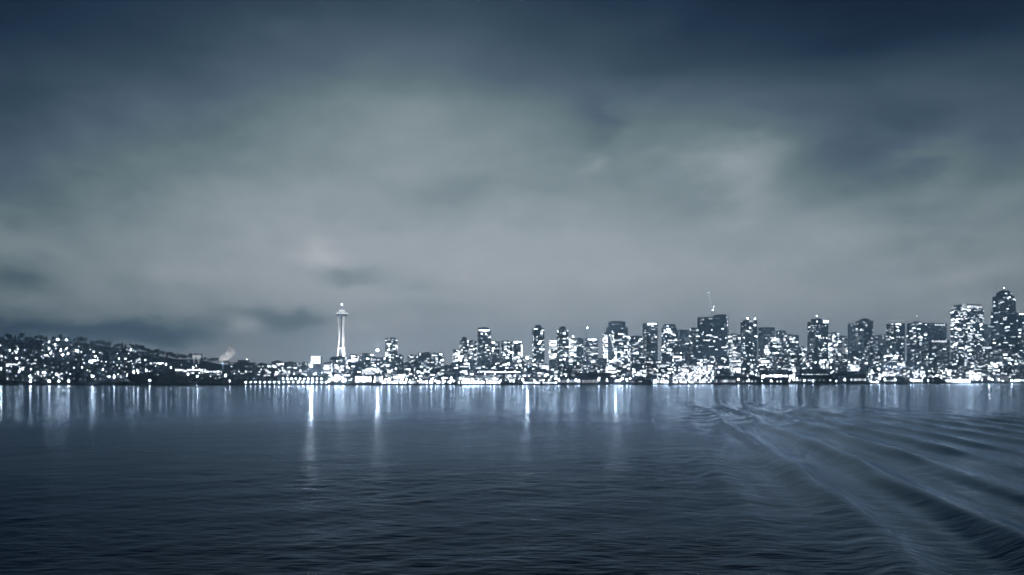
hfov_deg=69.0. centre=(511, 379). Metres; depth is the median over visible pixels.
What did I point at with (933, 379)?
pier shed
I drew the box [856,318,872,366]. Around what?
office tower
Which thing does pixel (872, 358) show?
street block
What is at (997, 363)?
street block
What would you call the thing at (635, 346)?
office block
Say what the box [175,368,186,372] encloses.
flats
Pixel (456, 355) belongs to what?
apartment tower
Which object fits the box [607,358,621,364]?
street block
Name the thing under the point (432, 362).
street block
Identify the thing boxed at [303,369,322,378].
slope block
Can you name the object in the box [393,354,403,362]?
apartment block
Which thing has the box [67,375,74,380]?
hillside house
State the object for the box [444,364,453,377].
street block
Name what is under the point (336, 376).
street block
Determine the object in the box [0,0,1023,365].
sky
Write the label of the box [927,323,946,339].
office tower
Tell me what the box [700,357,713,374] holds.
street block
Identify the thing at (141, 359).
flats
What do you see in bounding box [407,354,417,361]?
apartment block
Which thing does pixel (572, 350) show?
office block
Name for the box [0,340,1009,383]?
ground
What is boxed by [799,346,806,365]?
office block
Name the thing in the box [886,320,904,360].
apartment tower
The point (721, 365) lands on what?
street block
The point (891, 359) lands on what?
street block
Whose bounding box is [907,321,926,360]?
office tower
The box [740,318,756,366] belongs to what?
office tower
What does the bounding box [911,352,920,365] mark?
street block
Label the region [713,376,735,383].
pier shed
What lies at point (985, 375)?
street block
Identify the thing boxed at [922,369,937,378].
street block
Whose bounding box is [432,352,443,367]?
apartment block
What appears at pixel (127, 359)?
flats
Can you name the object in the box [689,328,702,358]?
office tower
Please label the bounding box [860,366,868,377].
street block
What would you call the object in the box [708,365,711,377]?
street block
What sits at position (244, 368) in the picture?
warehouse
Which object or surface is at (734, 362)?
street block
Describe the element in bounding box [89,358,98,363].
flats
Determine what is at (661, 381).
pier shed
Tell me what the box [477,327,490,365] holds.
apartment tower
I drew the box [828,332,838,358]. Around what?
office block
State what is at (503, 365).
street block
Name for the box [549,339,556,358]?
apartment block
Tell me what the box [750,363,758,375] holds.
street block
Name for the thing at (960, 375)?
street block
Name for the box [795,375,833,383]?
pier shed
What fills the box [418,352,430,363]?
apartment block
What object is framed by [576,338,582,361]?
office block
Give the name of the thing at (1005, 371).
street block
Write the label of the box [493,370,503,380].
street block
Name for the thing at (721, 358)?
street block
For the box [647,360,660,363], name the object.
street block
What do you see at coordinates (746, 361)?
street block
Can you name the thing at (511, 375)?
street block
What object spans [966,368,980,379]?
street block
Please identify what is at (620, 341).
office block
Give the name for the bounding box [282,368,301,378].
slope block
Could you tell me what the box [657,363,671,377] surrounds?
street block
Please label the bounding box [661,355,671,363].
street block
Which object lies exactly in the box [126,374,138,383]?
shade tree
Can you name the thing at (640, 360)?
street block
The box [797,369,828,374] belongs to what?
long shed
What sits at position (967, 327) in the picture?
office tower
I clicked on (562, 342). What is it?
apartment tower
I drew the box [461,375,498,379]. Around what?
cruise terminal
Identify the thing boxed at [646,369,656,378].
street block
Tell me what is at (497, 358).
street block
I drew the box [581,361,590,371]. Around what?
street block
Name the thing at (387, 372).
street block
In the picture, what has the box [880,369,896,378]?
street block
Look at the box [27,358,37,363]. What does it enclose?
flats
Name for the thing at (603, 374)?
long shed
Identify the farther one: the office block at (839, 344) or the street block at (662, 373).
the office block at (839, 344)
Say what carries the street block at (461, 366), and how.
on the ground
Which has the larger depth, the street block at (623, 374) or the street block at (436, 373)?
the street block at (623, 374)
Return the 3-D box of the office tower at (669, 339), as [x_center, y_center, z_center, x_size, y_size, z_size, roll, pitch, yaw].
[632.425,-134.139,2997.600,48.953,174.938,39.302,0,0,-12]
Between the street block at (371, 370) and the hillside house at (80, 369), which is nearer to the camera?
the street block at (371, 370)
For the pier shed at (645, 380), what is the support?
on the ground
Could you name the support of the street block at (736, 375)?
on the ground
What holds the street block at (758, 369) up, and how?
on the ground
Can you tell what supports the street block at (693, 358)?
on the ground
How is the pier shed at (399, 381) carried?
on the ground
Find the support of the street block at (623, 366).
on the ground
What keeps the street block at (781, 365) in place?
on the ground
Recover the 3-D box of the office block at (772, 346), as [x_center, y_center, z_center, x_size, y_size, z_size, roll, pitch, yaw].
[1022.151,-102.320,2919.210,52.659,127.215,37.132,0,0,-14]
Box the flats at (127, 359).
[118,356,129,361]
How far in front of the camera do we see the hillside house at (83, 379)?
1859.58 m
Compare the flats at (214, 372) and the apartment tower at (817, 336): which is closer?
the flats at (214, 372)
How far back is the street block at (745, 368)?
2446.88 m
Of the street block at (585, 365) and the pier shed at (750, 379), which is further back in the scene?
the street block at (585, 365)
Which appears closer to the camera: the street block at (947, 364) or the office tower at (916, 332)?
the street block at (947, 364)
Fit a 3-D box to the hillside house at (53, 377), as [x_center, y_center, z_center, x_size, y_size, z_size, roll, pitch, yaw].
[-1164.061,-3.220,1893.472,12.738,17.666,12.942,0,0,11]
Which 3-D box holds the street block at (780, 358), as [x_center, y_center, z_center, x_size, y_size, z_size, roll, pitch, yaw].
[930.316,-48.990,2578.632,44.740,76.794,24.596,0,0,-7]
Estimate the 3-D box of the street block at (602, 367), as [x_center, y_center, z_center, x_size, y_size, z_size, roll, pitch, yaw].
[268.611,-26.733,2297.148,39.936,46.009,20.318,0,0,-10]
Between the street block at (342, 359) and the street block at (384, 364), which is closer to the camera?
the street block at (384, 364)
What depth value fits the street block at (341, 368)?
2100.12 m
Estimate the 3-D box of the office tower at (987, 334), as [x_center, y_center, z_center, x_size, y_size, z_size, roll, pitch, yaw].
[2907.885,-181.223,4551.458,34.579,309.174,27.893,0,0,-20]
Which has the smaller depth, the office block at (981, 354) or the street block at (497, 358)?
the street block at (497, 358)
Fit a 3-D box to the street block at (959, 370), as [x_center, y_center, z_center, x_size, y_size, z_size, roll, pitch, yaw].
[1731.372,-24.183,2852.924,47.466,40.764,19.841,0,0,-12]
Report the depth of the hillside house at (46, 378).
1881.32 m
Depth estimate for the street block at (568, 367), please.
2238.64 m
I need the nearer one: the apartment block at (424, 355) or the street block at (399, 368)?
the street block at (399, 368)
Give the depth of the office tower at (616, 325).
3910.54 m
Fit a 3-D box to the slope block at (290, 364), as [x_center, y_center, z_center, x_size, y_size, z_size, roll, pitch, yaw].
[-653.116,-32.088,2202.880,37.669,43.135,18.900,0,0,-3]
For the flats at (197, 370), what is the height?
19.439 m
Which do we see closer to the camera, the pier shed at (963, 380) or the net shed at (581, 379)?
the net shed at (581, 379)
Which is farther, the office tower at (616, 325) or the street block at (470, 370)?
the office tower at (616, 325)
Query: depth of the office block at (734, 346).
2887.90 m
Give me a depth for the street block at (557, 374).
2105.07 m
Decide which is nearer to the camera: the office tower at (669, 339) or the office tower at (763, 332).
the office tower at (669, 339)
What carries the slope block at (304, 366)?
on the ground
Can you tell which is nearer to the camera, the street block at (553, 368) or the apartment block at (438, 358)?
the street block at (553, 368)
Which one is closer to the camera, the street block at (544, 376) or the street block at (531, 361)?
the street block at (544, 376)
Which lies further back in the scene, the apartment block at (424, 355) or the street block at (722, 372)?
the apartment block at (424, 355)
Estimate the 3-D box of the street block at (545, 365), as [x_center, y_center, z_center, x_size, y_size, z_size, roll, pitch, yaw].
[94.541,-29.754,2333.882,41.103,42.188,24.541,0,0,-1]
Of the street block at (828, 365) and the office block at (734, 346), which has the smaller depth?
the street block at (828, 365)
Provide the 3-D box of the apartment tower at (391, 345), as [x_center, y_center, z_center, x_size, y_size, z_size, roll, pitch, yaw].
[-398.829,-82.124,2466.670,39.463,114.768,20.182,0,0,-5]
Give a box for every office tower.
[606,321,627,358]
[643,322,657,362]
[662,324,676,365]
[677,330,688,353]
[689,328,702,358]
[697,314,728,358]
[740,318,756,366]
[758,327,774,357]
[848,323,855,350]
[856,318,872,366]
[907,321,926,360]
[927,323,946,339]
[951,304,983,360]
[984,324,990,346]
[991,290,1016,347]
[1003,313,1023,360]
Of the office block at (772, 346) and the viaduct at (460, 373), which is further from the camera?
the office block at (772, 346)
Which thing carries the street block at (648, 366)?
on the ground
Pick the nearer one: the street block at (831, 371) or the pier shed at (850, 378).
the pier shed at (850, 378)
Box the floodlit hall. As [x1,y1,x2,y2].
[311,356,321,369]
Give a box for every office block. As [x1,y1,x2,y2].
[569,336,575,362]
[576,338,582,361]
[584,338,597,362]
[612,329,627,360]
[628,336,642,363]
[729,334,740,359]
[764,337,781,366]
[776,330,786,336]
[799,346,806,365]
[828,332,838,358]
[832,336,846,358]
[873,335,885,366]
[921,340,949,366]
[971,346,992,364]
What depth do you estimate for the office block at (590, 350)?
3134.60 m
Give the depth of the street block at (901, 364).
2813.67 m
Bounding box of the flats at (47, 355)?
[43,352,51,358]
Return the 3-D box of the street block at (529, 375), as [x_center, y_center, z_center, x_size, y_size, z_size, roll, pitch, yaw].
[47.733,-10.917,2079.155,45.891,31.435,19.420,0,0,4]
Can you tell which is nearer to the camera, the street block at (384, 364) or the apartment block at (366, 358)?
the street block at (384, 364)
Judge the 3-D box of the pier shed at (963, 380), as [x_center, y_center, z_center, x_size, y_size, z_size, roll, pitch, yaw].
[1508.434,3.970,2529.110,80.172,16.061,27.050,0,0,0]
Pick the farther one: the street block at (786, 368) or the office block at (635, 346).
the office block at (635, 346)
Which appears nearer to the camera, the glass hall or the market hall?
the glass hall
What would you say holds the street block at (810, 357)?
on the ground
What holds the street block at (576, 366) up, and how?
on the ground
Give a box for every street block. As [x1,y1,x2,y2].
[324,361,331,377]
[328,373,343,380]
[332,363,347,373]
[338,357,346,363]
[344,371,351,380]
[347,357,361,370]
[349,361,364,372]
[352,371,361,380]
[362,366,378,373]
[372,357,384,368]
[381,362,390,373]
[382,367,392,379]
[385,355,400,363]
[391,363,404,372]
[393,373,404,379]
[405,367,413,379]
[408,361,421,378]
[415,368,427,380]
[422,359,435,368]
[423,363,430,378]
[431,368,445,378]
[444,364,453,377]
[449,374,464,380]
[454,361,469,374]
[466,360,476,365]
[467,369,476,374]
[470,365,484,374]
[480,361,491,365]
[480,367,491,374]
[485,365,495,374]
[491,355,504,365]
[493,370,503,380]
[496,361,512,369]
[504,368,519,380]
[513,362,520,369]
[516,365,524,377]
[521,357,535,367]
[521,370,536,380]
[525,366,533,370]
[534,367,547,371]
[536,363,548,367]
[537,371,552,380]
[548,366,561,377]
[549,359,563,366]
[554,370,567,380]
[562,362,572,375]
[573,361,580,372]
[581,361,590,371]
[587,367,598,371]
[592,363,605,371]
[594,358,606,364]
[606,364,616,373]
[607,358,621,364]
[617,361,629,371]
[617,372,629,376]
[630,363,641,376]
[632,367,645,376]
[633,357,645,366]
[643,363,656,369]
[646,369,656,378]
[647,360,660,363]
[656,368,667,378]
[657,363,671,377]
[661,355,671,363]
[672,351,686,371]
[687,353,699,364]
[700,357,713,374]
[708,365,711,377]
[714,355,728,368]
[714,369,730,375]
[715,361,728,368]
[729,360,740,372]
[731,373,740,379]
[732,365,740,372]
[740,370,752,375]
[741,366,749,370]
[742,358,757,366]
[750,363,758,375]
[755,367,764,375]
[758,357,771,367]
[765,367,777,369]
[773,354,788,362]
[773,362,788,369]
[779,366,794,380]
[789,354,801,365]
[791,365,804,377]
[805,352,815,364]
[805,364,819,368]
[819,358,832,368]
[821,362,833,368]
[829,369,833,375]
[833,354,846,374]
[835,365,846,370]
[847,363,859,370]
[848,351,861,366]
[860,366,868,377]
[865,351,880,367]
[868,368,879,380]
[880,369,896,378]
[883,363,892,369]
[884,355,897,368]
[897,367,910,380]
[898,361,904,367]
[905,361,913,367]
[910,366,918,376]
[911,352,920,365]
[917,365,926,376]
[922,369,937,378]
[924,353,935,366]
[927,366,942,369]
[938,369,946,379]
[939,360,954,367]
[943,367,955,377]
[950,372,965,377]
[955,351,964,372]
[957,368,965,373]
[965,360,974,367]
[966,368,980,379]
[975,364,989,368]
[981,371,996,379]
[988,365,1002,374]
[991,361,1002,364]
[1000,368,1011,379]
[1003,353,1017,367]
[1004,366,1016,377]
[1015,366,1023,377]
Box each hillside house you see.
[12,376,20,380]
[22,376,29,380]
[27,370,34,375]
[32,377,39,381]
[43,375,49,380]
[50,375,57,379]
[58,374,63,379]
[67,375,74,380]
[76,368,84,371]
[79,376,86,381]
[80,372,87,375]
[100,375,107,380]
[110,374,116,379]
[116,377,123,381]
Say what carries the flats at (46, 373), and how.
on the ground
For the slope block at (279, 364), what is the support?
on the ground
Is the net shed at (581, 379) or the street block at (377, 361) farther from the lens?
the street block at (377, 361)
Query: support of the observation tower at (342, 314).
on the ground
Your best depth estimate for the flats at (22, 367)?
2041.80 m
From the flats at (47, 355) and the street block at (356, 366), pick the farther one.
the flats at (47, 355)
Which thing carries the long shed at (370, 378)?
on the ground
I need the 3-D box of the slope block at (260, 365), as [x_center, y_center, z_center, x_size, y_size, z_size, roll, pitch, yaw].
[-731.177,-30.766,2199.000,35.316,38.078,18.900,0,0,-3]
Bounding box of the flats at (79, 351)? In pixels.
[71,348,81,353]
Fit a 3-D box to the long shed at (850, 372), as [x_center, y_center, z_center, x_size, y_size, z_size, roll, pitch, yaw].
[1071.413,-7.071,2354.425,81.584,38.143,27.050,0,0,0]
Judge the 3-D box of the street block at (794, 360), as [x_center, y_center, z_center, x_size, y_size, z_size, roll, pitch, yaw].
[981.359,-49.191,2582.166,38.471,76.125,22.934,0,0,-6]
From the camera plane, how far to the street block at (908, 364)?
2718.26 m
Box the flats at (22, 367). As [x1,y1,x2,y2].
[20,365,32,370]
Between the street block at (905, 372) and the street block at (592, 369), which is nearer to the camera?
the street block at (592, 369)
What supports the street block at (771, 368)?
on the ground
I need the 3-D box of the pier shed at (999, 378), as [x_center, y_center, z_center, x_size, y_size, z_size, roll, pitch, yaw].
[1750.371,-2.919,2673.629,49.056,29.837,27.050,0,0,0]
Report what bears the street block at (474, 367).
on the ground
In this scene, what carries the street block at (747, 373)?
on the ground
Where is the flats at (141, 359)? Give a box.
[135,357,146,363]
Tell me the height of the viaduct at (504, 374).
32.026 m
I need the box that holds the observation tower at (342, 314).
[336,304,347,356]
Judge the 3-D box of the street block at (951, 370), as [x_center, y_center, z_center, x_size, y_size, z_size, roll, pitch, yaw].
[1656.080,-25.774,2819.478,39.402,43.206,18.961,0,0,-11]
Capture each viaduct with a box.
[442,372,479,381]
[480,372,519,382]
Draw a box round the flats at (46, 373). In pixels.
[42,371,52,375]
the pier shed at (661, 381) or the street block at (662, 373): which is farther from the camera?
the street block at (662, 373)
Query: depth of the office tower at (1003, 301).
3557.49 m
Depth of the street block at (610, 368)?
2295.91 m
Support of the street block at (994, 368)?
on the ground
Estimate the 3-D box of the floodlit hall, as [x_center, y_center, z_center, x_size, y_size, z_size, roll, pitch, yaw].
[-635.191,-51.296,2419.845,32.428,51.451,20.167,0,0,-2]
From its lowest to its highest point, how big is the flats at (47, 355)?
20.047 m
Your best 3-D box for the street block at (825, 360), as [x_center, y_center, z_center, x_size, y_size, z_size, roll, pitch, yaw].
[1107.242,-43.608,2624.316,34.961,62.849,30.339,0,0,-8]
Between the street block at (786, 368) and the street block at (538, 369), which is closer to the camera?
the street block at (538, 369)
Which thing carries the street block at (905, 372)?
on the ground
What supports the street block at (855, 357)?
on the ground
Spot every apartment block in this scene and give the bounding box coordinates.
[330,356,340,362]
[349,354,359,357]
[360,353,375,364]
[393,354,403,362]
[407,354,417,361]
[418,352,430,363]
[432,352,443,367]
[469,340,476,360]
[490,341,499,361]
[501,341,511,361]
[512,341,522,362]
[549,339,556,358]
[782,334,798,355]
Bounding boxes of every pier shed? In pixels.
[379,380,417,382]
[419,379,451,382]
[458,380,499,382]
[523,381,556,383]
[600,377,650,383]
[651,379,669,383]
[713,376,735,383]
[738,376,761,382]
[763,377,789,382]
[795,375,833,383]
[835,374,865,382]
[881,376,905,382]
[909,377,921,382]
[923,377,940,382]
[942,378,970,382]
[991,375,1008,381]
[1010,378,1023,381]
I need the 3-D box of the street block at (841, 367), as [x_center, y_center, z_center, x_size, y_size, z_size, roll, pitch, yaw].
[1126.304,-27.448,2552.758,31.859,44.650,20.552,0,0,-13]
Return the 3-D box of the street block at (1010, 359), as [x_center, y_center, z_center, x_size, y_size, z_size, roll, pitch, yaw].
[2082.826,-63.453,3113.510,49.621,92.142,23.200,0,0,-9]
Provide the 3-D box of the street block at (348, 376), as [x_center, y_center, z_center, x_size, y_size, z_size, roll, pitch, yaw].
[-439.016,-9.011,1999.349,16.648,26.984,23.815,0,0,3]
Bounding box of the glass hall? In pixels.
[669,365,710,382]
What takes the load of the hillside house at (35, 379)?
on the ground
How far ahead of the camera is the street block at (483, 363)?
2298.59 m
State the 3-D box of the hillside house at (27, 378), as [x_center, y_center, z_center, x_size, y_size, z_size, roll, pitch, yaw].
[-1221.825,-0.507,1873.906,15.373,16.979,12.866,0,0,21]
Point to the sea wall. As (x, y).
(506, 383)
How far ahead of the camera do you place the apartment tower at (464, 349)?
2492.59 m
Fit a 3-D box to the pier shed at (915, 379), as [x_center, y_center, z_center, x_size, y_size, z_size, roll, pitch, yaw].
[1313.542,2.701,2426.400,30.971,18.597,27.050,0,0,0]
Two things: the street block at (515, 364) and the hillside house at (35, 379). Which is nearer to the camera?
the hillside house at (35, 379)
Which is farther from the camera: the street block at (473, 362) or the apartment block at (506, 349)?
the apartment block at (506, 349)
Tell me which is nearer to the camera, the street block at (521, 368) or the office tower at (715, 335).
the street block at (521, 368)
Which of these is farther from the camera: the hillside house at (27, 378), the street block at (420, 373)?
the street block at (420, 373)
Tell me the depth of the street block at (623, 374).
2184.60 m
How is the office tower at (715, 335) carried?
on the ground
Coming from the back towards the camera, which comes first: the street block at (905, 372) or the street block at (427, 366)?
the street block at (905, 372)
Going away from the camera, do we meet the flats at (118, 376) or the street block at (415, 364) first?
the flats at (118, 376)
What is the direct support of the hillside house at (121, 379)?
on the ground
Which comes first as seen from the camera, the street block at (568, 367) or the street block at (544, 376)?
the street block at (544, 376)
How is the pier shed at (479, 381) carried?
on the ground
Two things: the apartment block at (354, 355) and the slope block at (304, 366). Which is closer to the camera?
the slope block at (304, 366)
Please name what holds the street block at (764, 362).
on the ground
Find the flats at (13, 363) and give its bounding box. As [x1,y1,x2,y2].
[6,362,21,367]
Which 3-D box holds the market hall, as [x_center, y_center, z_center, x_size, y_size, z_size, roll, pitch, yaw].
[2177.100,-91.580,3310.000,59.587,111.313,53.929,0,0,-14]
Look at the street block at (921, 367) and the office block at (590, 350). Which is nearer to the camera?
the street block at (921, 367)
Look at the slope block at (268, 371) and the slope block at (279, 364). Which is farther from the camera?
the slope block at (279, 364)
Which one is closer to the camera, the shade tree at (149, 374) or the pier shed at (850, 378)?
the shade tree at (149, 374)
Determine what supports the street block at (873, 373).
on the ground
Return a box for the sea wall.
[0,382,1023,385]
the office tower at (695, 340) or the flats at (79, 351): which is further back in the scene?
the office tower at (695, 340)
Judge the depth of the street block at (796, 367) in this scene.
2464.71 m
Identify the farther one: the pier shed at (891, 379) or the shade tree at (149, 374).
the pier shed at (891, 379)
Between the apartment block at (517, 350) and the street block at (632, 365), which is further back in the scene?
the apartment block at (517, 350)
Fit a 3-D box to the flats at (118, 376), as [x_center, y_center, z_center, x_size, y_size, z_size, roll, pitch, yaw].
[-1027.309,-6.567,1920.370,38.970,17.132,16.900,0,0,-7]
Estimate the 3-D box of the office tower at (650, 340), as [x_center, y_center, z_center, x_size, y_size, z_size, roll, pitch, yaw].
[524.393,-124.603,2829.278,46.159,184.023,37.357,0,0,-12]
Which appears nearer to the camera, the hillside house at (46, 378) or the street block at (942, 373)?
the hillside house at (46, 378)
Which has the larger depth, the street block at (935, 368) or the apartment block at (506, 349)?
the street block at (935, 368)
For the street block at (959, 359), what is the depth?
2968.48 m
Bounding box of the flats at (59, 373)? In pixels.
[55,371,63,375]
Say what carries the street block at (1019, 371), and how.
on the ground
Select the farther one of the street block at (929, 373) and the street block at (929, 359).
the street block at (929, 359)
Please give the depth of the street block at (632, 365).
2330.87 m
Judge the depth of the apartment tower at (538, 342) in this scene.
2653.29 m
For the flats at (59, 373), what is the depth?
1940.51 m
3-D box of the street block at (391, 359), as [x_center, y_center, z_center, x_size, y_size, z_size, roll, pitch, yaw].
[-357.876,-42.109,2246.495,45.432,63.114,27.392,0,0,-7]
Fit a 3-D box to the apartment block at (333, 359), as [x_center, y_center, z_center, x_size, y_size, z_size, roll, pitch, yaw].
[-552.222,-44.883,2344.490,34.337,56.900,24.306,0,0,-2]
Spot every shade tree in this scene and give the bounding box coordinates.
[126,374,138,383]
[143,373,153,382]
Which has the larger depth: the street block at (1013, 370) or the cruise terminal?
the street block at (1013, 370)
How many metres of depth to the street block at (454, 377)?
2019.49 m
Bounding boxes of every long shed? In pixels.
[355,374,384,382]
[575,372,610,382]
[759,370,792,381]
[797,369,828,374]
[836,371,865,374]
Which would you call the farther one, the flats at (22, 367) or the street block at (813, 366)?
the street block at (813, 366)
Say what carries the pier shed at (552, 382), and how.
on the ground
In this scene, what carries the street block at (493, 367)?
on the ground
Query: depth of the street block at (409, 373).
1995.05 m
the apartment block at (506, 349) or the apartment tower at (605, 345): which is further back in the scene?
the apartment tower at (605, 345)
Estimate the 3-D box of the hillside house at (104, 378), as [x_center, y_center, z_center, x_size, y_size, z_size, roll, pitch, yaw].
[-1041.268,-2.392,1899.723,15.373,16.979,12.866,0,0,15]
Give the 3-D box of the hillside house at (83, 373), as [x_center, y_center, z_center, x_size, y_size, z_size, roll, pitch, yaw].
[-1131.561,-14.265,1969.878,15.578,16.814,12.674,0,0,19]
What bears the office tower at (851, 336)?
on the ground
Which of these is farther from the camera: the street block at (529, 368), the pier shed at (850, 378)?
the pier shed at (850, 378)
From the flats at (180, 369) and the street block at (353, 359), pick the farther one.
the street block at (353, 359)
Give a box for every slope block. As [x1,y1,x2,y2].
[257,363,270,374]
[260,367,278,378]
[271,360,283,373]
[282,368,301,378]
[284,361,297,368]
[299,362,309,375]
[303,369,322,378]
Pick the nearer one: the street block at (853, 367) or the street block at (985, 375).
the street block at (853, 367)
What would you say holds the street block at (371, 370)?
on the ground
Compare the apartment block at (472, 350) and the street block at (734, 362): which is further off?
the apartment block at (472, 350)
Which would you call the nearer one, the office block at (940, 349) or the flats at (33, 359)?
the flats at (33, 359)
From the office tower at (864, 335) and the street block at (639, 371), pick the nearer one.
the street block at (639, 371)
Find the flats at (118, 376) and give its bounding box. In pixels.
[105,374,122,379]
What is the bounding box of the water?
[0,383,1023,574]
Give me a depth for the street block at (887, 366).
2656.28 m
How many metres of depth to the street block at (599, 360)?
2402.40 m
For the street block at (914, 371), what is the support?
on the ground
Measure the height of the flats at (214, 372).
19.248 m
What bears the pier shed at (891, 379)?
on the ground
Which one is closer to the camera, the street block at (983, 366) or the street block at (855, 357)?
the street block at (855, 357)
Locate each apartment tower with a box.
[385,337,397,355]
[453,349,459,361]
[460,337,468,360]
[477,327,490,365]
[532,325,543,364]
[557,326,567,362]
[603,332,607,364]
[807,316,827,364]
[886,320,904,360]
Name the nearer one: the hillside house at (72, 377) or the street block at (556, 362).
the hillside house at (72, 377)
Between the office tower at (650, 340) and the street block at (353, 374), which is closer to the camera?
the street block at (353, 374)
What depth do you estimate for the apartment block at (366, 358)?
2447.20 m
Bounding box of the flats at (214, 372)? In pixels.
[206,369,221,374]
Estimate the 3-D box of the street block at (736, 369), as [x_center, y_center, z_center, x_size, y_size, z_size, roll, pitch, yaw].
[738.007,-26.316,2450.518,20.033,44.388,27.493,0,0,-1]
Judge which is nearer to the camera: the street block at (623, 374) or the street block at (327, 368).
the street block at (327, 368)
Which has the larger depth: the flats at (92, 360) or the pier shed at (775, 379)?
the flats at (92, 360)
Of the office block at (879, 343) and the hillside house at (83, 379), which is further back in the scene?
the office block at (879, 343)
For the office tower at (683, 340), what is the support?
on the ground
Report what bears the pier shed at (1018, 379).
on the ground
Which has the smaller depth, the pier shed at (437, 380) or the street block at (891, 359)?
the pier shed at (437, 380)
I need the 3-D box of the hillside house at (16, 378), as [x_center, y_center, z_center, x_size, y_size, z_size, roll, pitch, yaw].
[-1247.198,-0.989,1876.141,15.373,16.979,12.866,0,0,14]
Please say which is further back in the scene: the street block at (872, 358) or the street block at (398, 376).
the street block at (872, 358)
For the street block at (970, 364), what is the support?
on the ground
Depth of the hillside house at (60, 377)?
1899.62 m
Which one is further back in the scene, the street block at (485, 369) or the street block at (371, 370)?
the street block at (485, 369)
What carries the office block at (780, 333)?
on the ground
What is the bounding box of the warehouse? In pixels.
[230,360,256,378]
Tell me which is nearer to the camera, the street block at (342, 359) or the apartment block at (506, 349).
the street block at (342, 359)
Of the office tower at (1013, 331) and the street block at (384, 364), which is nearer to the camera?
the street block at (384, 364)
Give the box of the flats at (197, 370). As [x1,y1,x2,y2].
[187,367,205,373]
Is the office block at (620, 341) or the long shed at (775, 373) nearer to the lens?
the long shed at (775, 373)
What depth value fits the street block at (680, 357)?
2520.61 m
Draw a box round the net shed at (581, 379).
[559,376,597,383]
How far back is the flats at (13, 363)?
2097.72 m
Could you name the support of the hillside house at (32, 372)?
on the ground
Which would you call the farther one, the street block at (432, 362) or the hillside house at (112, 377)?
the street block at (432, 362)
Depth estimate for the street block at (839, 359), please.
2668.72 m
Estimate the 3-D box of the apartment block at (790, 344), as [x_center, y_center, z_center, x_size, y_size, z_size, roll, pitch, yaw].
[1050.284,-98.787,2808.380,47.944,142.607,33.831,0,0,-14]
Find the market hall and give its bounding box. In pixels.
[993,346,1012,361]
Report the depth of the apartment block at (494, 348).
2511.06 m

